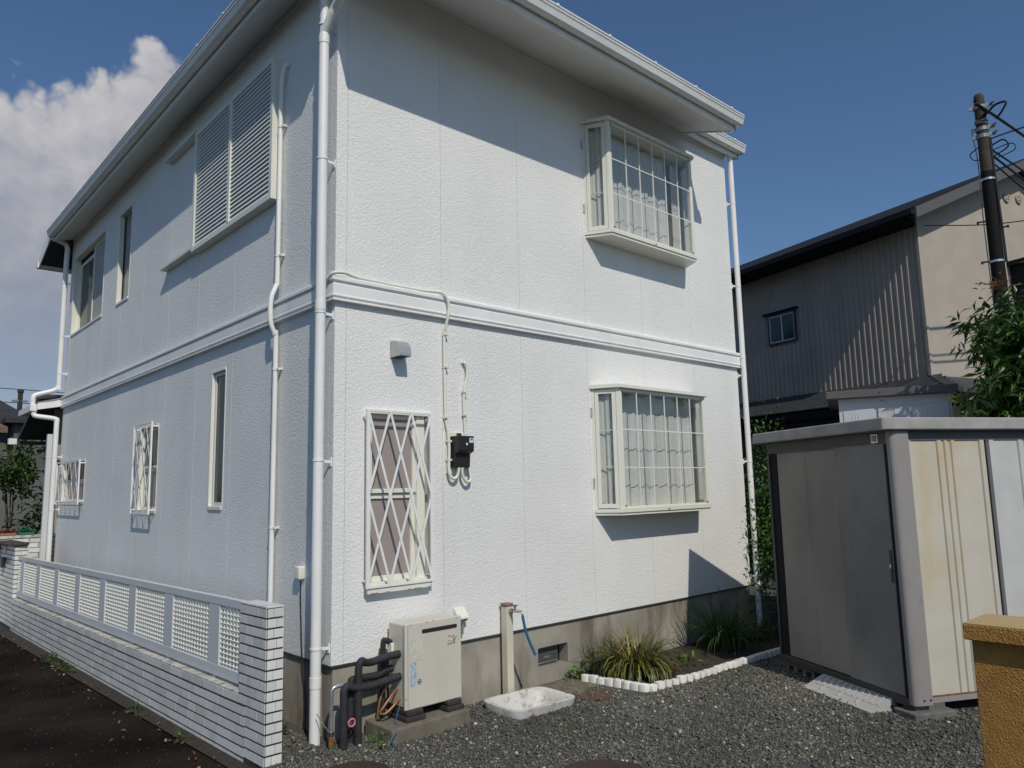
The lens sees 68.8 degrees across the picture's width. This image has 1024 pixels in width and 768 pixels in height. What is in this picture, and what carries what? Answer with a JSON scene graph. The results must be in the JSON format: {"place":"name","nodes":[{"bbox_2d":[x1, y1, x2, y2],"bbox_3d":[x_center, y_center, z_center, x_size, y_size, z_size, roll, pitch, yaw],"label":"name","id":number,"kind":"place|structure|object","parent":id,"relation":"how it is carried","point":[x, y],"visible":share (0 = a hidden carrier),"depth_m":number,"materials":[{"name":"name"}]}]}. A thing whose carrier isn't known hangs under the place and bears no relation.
{"place":"outdoors","nodes":[
{"label":"outdoors","id":0,"kind":"place"},
{"bbox_2d":[0,424,7,434],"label":"house","id":1,"kind":"structure","parent":0,"point":[3,429],"depth_m":19.65,"materials":[{"name":"brown"}]},
{"bbox_2d":[0,400,26,462],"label":"house","id":2,"kind":"structure","parent":0,"point":[7,411],"depth_m":25.01,"materials":[{"name":"grey metal"}]},
{"bbox_2d":[1,418,45,467],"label":"house","id":3,"kind":"structure","parent":0,"point":[17,424],"depth_m":24.44,"materials":[{"name":"grey"}]},
{"bbox_2d":[0,635,226,767],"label":"road","id":4,"kind":"structure","parent":0,"point":[98,705],"depth_m":5.68,"materials":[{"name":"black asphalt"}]},
{"bbox_2d":[3,635,215,767],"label":"leaf litter","id":5,"kind":"object","parent":4,"relation":"on","point":[158,722],"visible":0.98,"depth_m":5.68,"materials":[{"name":"brown plant"}]},
{"bbox_2d":[0,625,251,767],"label":"soil verge","id":6,"kind":"structure","parent":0,"point":[199,744],"depth_m":6.22,"materials":[{"name":"brown soil"}]},
{"bbox_2d":[0,540,28,629],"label":"gatepost","id":7,"kind":"object","parent":6,"relation":"on","point":[11,551],"visible":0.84,"depth_m":10.50,"materials":[{"name":"white brick"}]},
{"bbox_2d":[40,651,75,673],"bbox_3d":[-4.833,2.970,7.944,0.199,0.191,1.339,6,-11,-42],"label":"weed","id":8,"kind":"object","parent":6,"relation":"on","point":[52,653],"visible":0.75,"depth_m":7.90,"materials":[{"name":"green plant"}]},
{"bbox_2d":[125,700,142,715],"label":"weed","id":9,"kind":"object","parent":6,"relation":"on","point":[136,703],"visible":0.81,"depth_m":6.09,"materials":[{"name":"green plant"}]},
{"bbox_2d":[10,598,283,767],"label":"garden wall","id":10,"kind":"structure","parent":6,"relation":"on","point":[241,721],"depth_m":5.40,"materials":[{"name":"white brick"}]},
{"bbox_2d":[16,556,245,683],"bbox_3d":[-4.301,2.218,7.701,0.037,0.572,7.396,6,-11,-43],"label":"lattice fence","id":11,"kind":"object","parent":10,"relation":"on","point":[120,606],"visible":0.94,"depth_m":6.55,"materials":[{"name":"grey metal"}]},
{"bbox_2d":[173,731,191,743],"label":"weed","id":12,"kind":"object","parent":6,"relation":"on","point":[180,732],"visible":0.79,"depth_m":5.31,"materials":[{"name":"green plant"}]},
{"bbox_2d":[0,0,1023,408],"label":"sky","id":13,"kind":"structure","parent":0,"point":[853,110],"materials":[{"name":"blue"}]},
{"bbox_2d":[255,573,983,767],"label":"gravel yard","id":14,"kind":"structure","parent":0,"point":[967,703],"depth_m":5.04,"materials":[{"name":"grey gravel"}]},
{"bbox_2d":[5,517,47,533],"bbox_3d":[-8.825,3.450,14.839,5.427,1.697,1.434,6,-11,-42],"label":"leafy shrub","id":15,"kind":"object","parent":14,"relation":"on","point":[39,531],"depth_m":14.51,"materials":[{"name":"green plant"}]},
{"bbox_2d":[0,533,55,561],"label":"brick tile wall","id":16,"kind":"structure","parent":14,"relation":"on","point":[33,545],"depth_m":11.39,"materials":[{"name":"white brick"}]},
{"bbox_2d":[0,528,18,535],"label":"flower tray","id":17,"kind":"object","parent":16,"relation":"on","point":[10,532],"visible":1,"depth_m":11.24,"materials":[{"name":"orange plastic"}]},
{"bbox_2d":[17,527,35,534],"bbox_3d":[-7.419,2.247,11.424,0.257,0.115,0.158,6,-11,-42],"label":"planter tray","id":18,"kind":"object","parent":16,"relation":"on","point":[29,531],"visible":1,"depth_m":11.39,"materials":[{"name":"teal plastic"}]},
{"bbox_2d":[281,723,289,732],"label":"weed","id":19,"kind":"object","parent":14,"relation":"on","point":[285,727],"visible":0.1,"depth_m":5.24,"materials":[{"name":"green plant"}]},
{"bbox_2d":[316,683,343,751],"bbox_3d":[-1.206,2.204,4.930,0.186,0.421,0.078,-1,-8,-2],"label":"steel pipe","id":20,"kind":"object","parent":14,"relation":"on","point":[331,734],"visible":0.99,"depth_m":4.91,"materials":[{"name":"silver metal"}]},
{"bbox_2d":[330,761,389,767],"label":"drain cover","id":21,"kind":"object","parent":14,"relation":"on","point":[363,764],"visible":1,"depth_m":4.56,"materials":[{"name":"metal"}]},
{"bbox_2d":[369,731,391,749],"bbox_3d":[-0.865,2.373,4.953,0.173,0.153,0.194,6,-11,-42],"label":"weed","id":22,"kind":"object","parent":14,"relation":"on","point":[372,736],"visible":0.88,"depth_m":4.94,"materials":[{"name":"green plant"}]},
{"bbox_2d":[7,0,762,745],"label":"white house","id":23,"kind":"structure","parent":14,"relation":"on","point":[335,268],"depth_m":6.83,"materials":[{"name":"grey paint"}]},
{"bbox_2d":[60,459,85,503],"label":"window","id":24,"kind":"structure","parent":23,"relation":"in","point":[82,466],"depth_m":11.11,"materials":[{"name":"beige metal"}]},
{"bbox_2d":[70,229,105,336],"bbox_3d":[-6.238,-1.462,11.274,0.312,1.300,1.840,6,-11,-42],"label":"window","id":25,"kind":"structure","parent":23,"relation":"in","point":[87,299],"depth_m":11.50,"materials":[{"name":"beige metal"}]},
{"bbox_2d":[115,203,132,305],"bbox_3d":[-4.975,-1.675,9.898,0.312,1.290,0.600,6,-11,-42],"label":"window","id":26,"kind":"structure","parent":23,"relation":"in","point":[125,226],"depth_m":9.96,"materials":[{"name":"beige metal"}]},
{"bbox_2d":[136,423,158,512],"bbox_3d":[-3.984,0.962,8.496,0.312,1.000,0.690,6,-11,-42],"label":"window","id":27,"kind":"structure","parent":23,"relation":"in","point":[154,463],"depth_m":8.54,"materials":[{"name":"beige metal"}]},
{"bbox_2d":[207,367,226,509],"bbox_3d":[-2.639,0.517,7.055,0.312,1.333,0.390,6,-11,-42],"label":"window","id":28,"kind":"structure","parent":23,"relation":"in","point":[217,398],"depth_m":7.02,"materials":[{"name":"beige metal"}]},
{"bbox_2d":[365,408,431,585],"bbox_3d":[-0.914,0.859,5.723,0.594,1.300,0.218,6,-11,-42],"label":"window","id":29,"kind":"structure","parent":23,"relation":"in","point":[379,495],"depth_m":5.70,"materials":[{"name":"beige metal"}]},
{"bbox_2d":[445,432,473,474],"bbox_3d":[-0.402,0.559,6.026,0.245,0.345,0.129,6,-11,-42],"label":"electric meter","id":30,"kind":"object","parent":23,"relation":"attached to","point":[462,447],"visible":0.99,"depth_m":6.00,"materials":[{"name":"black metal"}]},
{"bbox_2d":[453,606,468,633],"bbox_3d":[-0.400,1.859,5.860,0.105,0.205,0.075,6,-11,-42],"label":"junction cover","id":31,"kind":"object","parent":23,"relation":"attached to","point":[462,612],"visible":0.87,"depth_m":5.86,"materials":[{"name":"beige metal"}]},
{"bbox_2d":[580,115,697,267],"bbox_3d":[1.435,-2.043,8.045,1.759,1.277,0.290,6,-11,-42],"label":"bay window","id":32,"kind":"structure","parent":23,"relation":"in","point":[631,200],"depth_m":7.96,"materials":[{"name":"beige metal"}]},
{"bbox_2d":[589,382,711,515],"bbox_3d":[1.494,0.664,7.670,1.759,1.285,0.290,6,-11,-42],"label":"bay window","id":33,"kind":"structure","parent":23,"relation":"in","point":[643,453],"depth_m":7.58,"materials":[{"name":"beige metal"}]},
{"bbox_2d":[365,706,469,745],"bbox_3d":[-0.664,2.421,5.303,0.665,0.149,0.345,6,-11,-42],"label":"concrete pad","id":34,"kind":"object","parent":14,"relation":"on","point":[435,720],"visible":0.54,"depth_m":5.16,"materials":[{"name":"grey concrete"}]},
{"bbox_2d":[387,705,425,722],"bbox_3d":[-0.741,2.303,5.248,0.160,0.072,0.250,6,-11,-42],"label":"rubber block","id":35,"kind":"object","parent":34,"relation":"on","point":[411,715],"depth_m":5.17,"materials":[{"name":"grey rubber"}]},
{"bbox_2d":[376,613,461,747],"bbox_3d":[-0.702,2.075,5.335,0.328,0.751,0.750,-7,-10,35],"label":"water heater","id":36,"kind":"object","parent":34,"relation":"on","point":[427,664],"visible":0.98,"depth_m":5.33,"materials":[{"name":"metal"}]},
{"bbox_2d":[339,672,401,750],"bbox_3d":[-0.948,2.223,5.065,0.477,0.448,0.083,6,-11,-42],"label":"insulated pipe","id":37,"kind":"object","parent":36,"relation":"attached to","point":[354,687],"visible":0.99,"depth_m":4.94,"materials":[{"name":"black plastic"}]},
{"bbox_2d":[347,665,393,743],"bbox_3d":[-0.978,2.219,5.157,0.066,0.484,0.379,-9,-11,43],"label":"insulated pipe","id":38,"kind":"object","parent":36,"relation":"attached to","point":[381,672],"visible":0.81,"depth_m":5.04,"materials":[{"name":"black plastic"}]},
{"bbox_2d":[354,650,400,745],"bbox_3d":[-0.924,2.160,5.134,0.361,0.591,0.069,6,-11,-42],"label":"insulated pipe","id":39,"kind":"object","parent":36,"relation":"attached to","point":[361,662],"visible":0.97,"depth_m":5.03,"materials":[{"name":"black plastic"}]},
{"bbox_2d":[380,637,392,717],"bbox_3d":[-0.894,2.076,5.304,0.094,0.543,0.048,6,-11,-42],"label":"insulated pipe","id":40,"kind":"object","parent":36,"relation":"attached to","point":[385,641],"visible":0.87,"depth_m":5.29,"materials":[{"name":"black plastic"}]},
{"bbox_2d":[428,697,463,711],"bbox_3d":[-0.485,2.329,5.478,0.150,0.072,0.250,6,-11,-42],"label":"rubber block","id":41,"kind":"object","parent":34,"relation":"on","point":[453,704],"depth_m":5.39,"materials":[{"name":"grey rubber"}]},
{"bbox_2d":[500,602,523,693],"bbox_3d":[0.022,2.185,6.043,0.080,0.790,0.250,6,-11,-42],"label":"tap post","id":42,"kind":"object","parent":14,"relation":"on","point":[507,610],"visible":0.93,"depth_m":6.08,"materials":[{"name":"beige metal"}]},
{"bbox_2d":[521,615,536,655],"bbox_3d":[0.137,2.018,5.999,0.133,0.324,0.025,3,-9,-29],"label":"garden hose","id":43,"kind":"object","parent":42,"relation":"hanging from","point":[527,636],"visible":1,"depth_m":5.98,"materials":[{"name":"blue rubber"}]},
{"bbox_2d":[484,687,574,719],"bbox_3d":[0.139,2.505,5.791,0.640,0.133,0.491,6,-11,-42],"label":"drain basin","id":44,"kind":"object","parent":14,"relation":"on","point":[525,703],"visible":0.85,"depth_m":5.89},
{"bbox_2d":[538,677,600,693],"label":"dry soil","id":45,"kind":"structure","parent":14,"relation":"on","point":[569,685],"depth_m":6.35,"materials":[{"name":"brown soil"}]},
{"bbox_2d":[562,670,579,680],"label":"weed","id":46,"kind":"object","parent":45,"relation":"on","point":[576,675],"visible":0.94,"depth_m":6.56,"materials":[{"name":"green plant"}]},
{"bbox_2d":[567,659,591,677],"bbox_3d":[0.595,2.550,6.600,0.213,0.237,0.230,6,-11,-42],"label":"weed","id":47,"kind":"object","parent":45,"relation":"on","point":[574,667],"visible":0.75,"depth_m":6.61,"materials":[{"name":"green plant"}]},
{"bbox_2d":[575,689,611,699],"bbox_3d":[0.688,2.508,6.021,0.380,0.001,0.290,6,-11,-42],"label":"rusty soil patch","id":48,"kind":"object","parent":14,"relation":"on","point":[597,695],"visible":0.86,"depth_m":6.03,"materials":[{"name":"brown soil"}]},
{"bbox_2d":[564,759,643,767],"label":"drain cover","id":49,"kind":"object","parent":14,"relation":"on","point":[601,763],"visible":1,"depth_m":4.49,"materials":[{"name":"metal"}]},
{"bbox_2d":[572,611,779,683],"bbox_3d":[1.818,2.773,8.197,4.040,0.001,2.220,6,-11,-42],"label":"planting bed","id":50,"kind":"object","parent":14,"relation":"on","point":[702,653],"visible":0.25,"depth_m":7.33,"materials":[{"name":"soil"}]},
{"bbox_2d":[573,636,617,674],"bbox_3d":[0.786,2.415,6.676,0.564,0.336,0.534,-6,-9,30],"label":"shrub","id":51,"kind":"object","parent":50,"relation":"on","point":[594,669],"visible":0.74,"depth_m":6.63,"materials":[{"name":"green plant"}]},
{"bbox_2d":[581,621,687,682],"bbox_3d":[1.092,2.428,6.681,1.026,0.491,0.972,6,-11,-42],"label":"lily clump","id":52,"kind":"object","parent":50,"relation":"on","point":[631,662],"visible":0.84,"depth_m":6.52,"materials":[{"name":"green plant"}]},
{"bbox_2d":[674,650,708,666],"bbox_3d":[1.671,2.590,6.985,0.323,0.198,0.383,-3,-8,10],"label":"weed","id":53,"kind":"object","parent":50,"relation":"on","point":[686,656],"visible":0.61,"depth_m":6.93,"materials":[{"name":"green plant"}]},
{"bbox_2d":[671,589,777,655],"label":"tall grass","id":54,"kind":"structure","parent":50,"relation":"on","point":[721,634],"depth_m":7.47,"materials":[{"name":"green plant"}]},
{"bbox_2d":[729,607,778,644],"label":"grass","id":55,"kind":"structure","parent":50,"relation":"on","point":[758,636],"depth_m":8.03,"materials":[{"name":"green plant"}]},
{"bbox_2d":[742,386,784,624],"bbox_3d":[3.206,1.483,9.114,1.353,2.892,1.156,1,-8,-19],"label":"leafy shrub","id":56,"kind":"object","parent":50,"relation":"on","point":[762,527],"visible":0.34,"depth_m":8.92,"materials":[{"name":"green plant"}]},
{"bbox_2d":[581,647,780,691],"bbox_3d":[1.885,2.596,6.846,2.604,0.111,0.637,3,-9,-28],"label":"garden edging","id":57,"kind":"object","parent":14,"relation":"on","point":[640,686],"visible":0.49,"depth_m":6.41,"materials":[{"name":"white concrete"}]},
{"bbox_2d":[786,662,819,678],"bbox_3d":[2.622,2.533,6.588,0.190,0.098,0.390,1,-8,-14],"label":"hollow block","id":58,"kind":"object","parent":14,"relation":"on","point":[806,672],"depth_m":6.52,"materials":[{"name":"grey concrete"}]},
{"bbox_2d":[803,674,896,713],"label":"kerb ramp","id":59,"kind":"structure","parent":14,"relation":"on","point":[861,698],"depth_m":5.75,"materials":[{"name":"concrete"}]},
{"bbox_2d":[894,702,957,721],"bbox_3d":[2.966,2.337,5.365,0.360,0.096,0.210,1,-8,-14],"label":"base plate","id":60,"kind":"object","parent":14,"relation":"on","point":[940,710],"visible":0.83,"depth_m":5.31,"materials":[{"name":"grey concrete"}]},
{"bbox_2d":[752,417,1023,706],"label":"storage shed","id":61,"kind":"structure","parent":60,"relation":"on","point":[898,547],"depth_m":5.70,"materials":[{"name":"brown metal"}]},
{"bbox_2d":[777,449,850,675],"bbox_3d":[2.587,1.477,6.420,0.014,1.805,0.843,1,-8,-14],"label":"rear door","id":62,"kind":"structure","parent":61,"relation":"in","point":[833,644],"depth_m":6.40,"materials":[{"name":"paint"}]},
{"bbox_2d":[833,444,905,695],"bbox_3d":[2.737,1.382,5.761,0.014,1.810,0.574,1,-8,-14],"label":"front door","id":63,"kind":"structure","parent":61,"relation":"in","point":[871,600],"depth_m":5.73,"materials":[{"name":"paint"}]},
{"bbox_2d":[943,261,1023,417],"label":"leafy tree","id":64,"kind":"object","parent":14,"relation":"on","point":[1002,353],"visible":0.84,"depth_m":6.88,"materials":[{"name":"green plant"}]},
{"bbox_2d":[962,614,1023,767],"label":"ochre wall","id":65,"kind":"structure","parent":14,"relation":"on","point":[998,647],"depth_m":3.17,"materials":[{"name":"paint"}]},
{"bbox_2d":[826,383,957,422],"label":"white shed","id":66,"kind":"structure","parent":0,"point":[909,401],"depth_m":7.97,"materials":[{"name":"grey metal"}]},
{"bbox_2d":[968,93,1012,328],"bbox_3d":[5.580,-0.226,8.395,0.174,6.472,0.310,6,-11,-42],"label":"utility pole","id":67,"kind":"object","parent":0,"point":[995,227],"visible":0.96,"depth_m":8.62,"materials":[{"name":"black concrete"}]},
{"bbox_2d":[969,147,979,160],"bbox_3d":[5.477,-2.741,8.753,0.216,0.255,0.022,-6,-9,31],"label":"cable loop","id":68,"kind":"object","parent":67,"relation":"attached to","point":[972,152],"visible":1,"depth_m":8.78,"materials":[{"name":"black rubber"}]},
{"bbox_2d":[989,100,1006,118],"bbox_3d":[5.623,-3.166,8.663,0.042,0.187,0.224,4,-9,-32],"label":"cable loop","id":69,"kind":"object","parent":67,"relation":"attached to","point":[997,103],"visible":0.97,"depth_m":8.63,"materials":[{"name":"black rubber"}]},
{"bbox_2d":[973,101,1023,136],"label":"overhead cable","id":70,"kind":"object","parent":67,"relation":"attached to","point":[982,108],"visible":1,"depth_m":8.73,"materials":[{"name":"black plastic"}]},
{"bbox_2d":[992,139,1008,156],"bbox_3d":[5.624,-2.728,8.611,0.020,0.181,0.189,4,-9,-32],"label":"cable loop","id":71,"kind":"object","parent":67,"relation":"attached to","point":[1003,149],"visible":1,"depth_m":8.60,"materials":[{"name":"black rubber"}]},
{"bbox_2d":[993,143,1015,158],"bbox_3d":[5.648,-2.682,8.581,0.018,0.136,0.251,4,-10,-35],"label":"cable loop","id":72,"kind":"object","parent":67,"relation":"attached to","point":[1006,153],"visible":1,"depth_m":8.57,"materials":[{"name":"black rubber"}]},
{"bbox_2d":[991,126,1023,138],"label":"overhead cable","id":73,"kind":"object","parent":67,"relation":"attached to","point":[1007,132],"visible":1,"depth_m":8.53,"materials":[{"name":"black plastic"}]},
{"bbox_2d":[993,150,1023,171],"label":"overhead cable","id":74,"kind":"object","parent":67,"relation":"attached to","point":[1010,162],"visible":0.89,"depth_m":8.96,"materials":[{"name":"black plastic"}]},
{"bbox_2d":[994,156,1023,180],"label":"overhead cable","id":75,"kind":"object","parent":67,"relation":"attached to","point":[1010,169],"visible":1,"depth_m":8.95,"materials":[{"name":"black plastic"}]},
{"bbox_2d":[995,164,1023,189],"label":"overhead cable","id":76,"kind":"object","parent":67,"relation":"attached to","point":[1007,175],"visible":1,"depth_m":8.83,"materials":[{"name":"black plastic"}]},
{"label":"garden ground","id":77,"kind":"structure","parent":0,"visible":0},
{"bbox_2d":[12,389,27,410],"bbox_3d":[-21.648,3.582,32.599,0.600,6.750,0.257,6,-11,-42],"label":"utility pole","id":78,"kind":"object","parent":77,"relation":"on","point":[20,400],"visible":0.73,"depth_m":32.93,"materials":[{"name":"concrete"}]},
{"bbox_2d":[0,388,62,392],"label":"distant wire","id":79,"kind":"object","parent":78,"relation":"attached to","point":[29,390],"visible":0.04,"depth_m":33.29,"materials":[{"name":"black"}]},
{"bbox_2d":[1,486,42,533],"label":"leafy shrub","id":80,"kind":"object","parent":77,"relation":"on","point":[34,516],"visible":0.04,"depth_m":15.63,"materials":[{"name":"green plant"}]},
{"bbox_2d":[0,434,45,529],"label":"leafy shrub","id":81,"kind":"object","parent":77,"relation":"on","point":[12,477],"visible":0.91,"depth_m":15.86,"materials":[{"name":"green plant"}]},
{"bbox_2d":[0,468,48,534],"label":"grey garden wall","id":82,"kind":"structure","parent":77,"relation":"on","point":[17,502],"depth_m":17.87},
{"label":"ground","id":83,"kind":"structure","parent":0,"visible":0},
{"bbox_2d":[731,159,1023,574],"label":"neighbour house","id":84,"kind":"structure","parent":83,"relation":"on","point":[872,301],"depth_m":12.20,"materials":[{"name":"beige paint"}]},
{"bbox_2d":[762,306,798,346],"bbox_3d":[4.909,-1.037,13.632,0.090,0.605,0.780,3,-9,-27],"label":"window","id":85,"kind":"structure","parent":84,"relation":"in","point":[782,324],"depth_m":13.61,"materials":[{"name":"glass"}]},
{"bbox_2d":[924,220,1023,225],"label":"service wire","id":86,"kind":"object","parent":84,"relation":"attached to","point":[970,225],"visible":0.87,"depth_m":10.36,"materials":[{"name":"black"}]}
]}

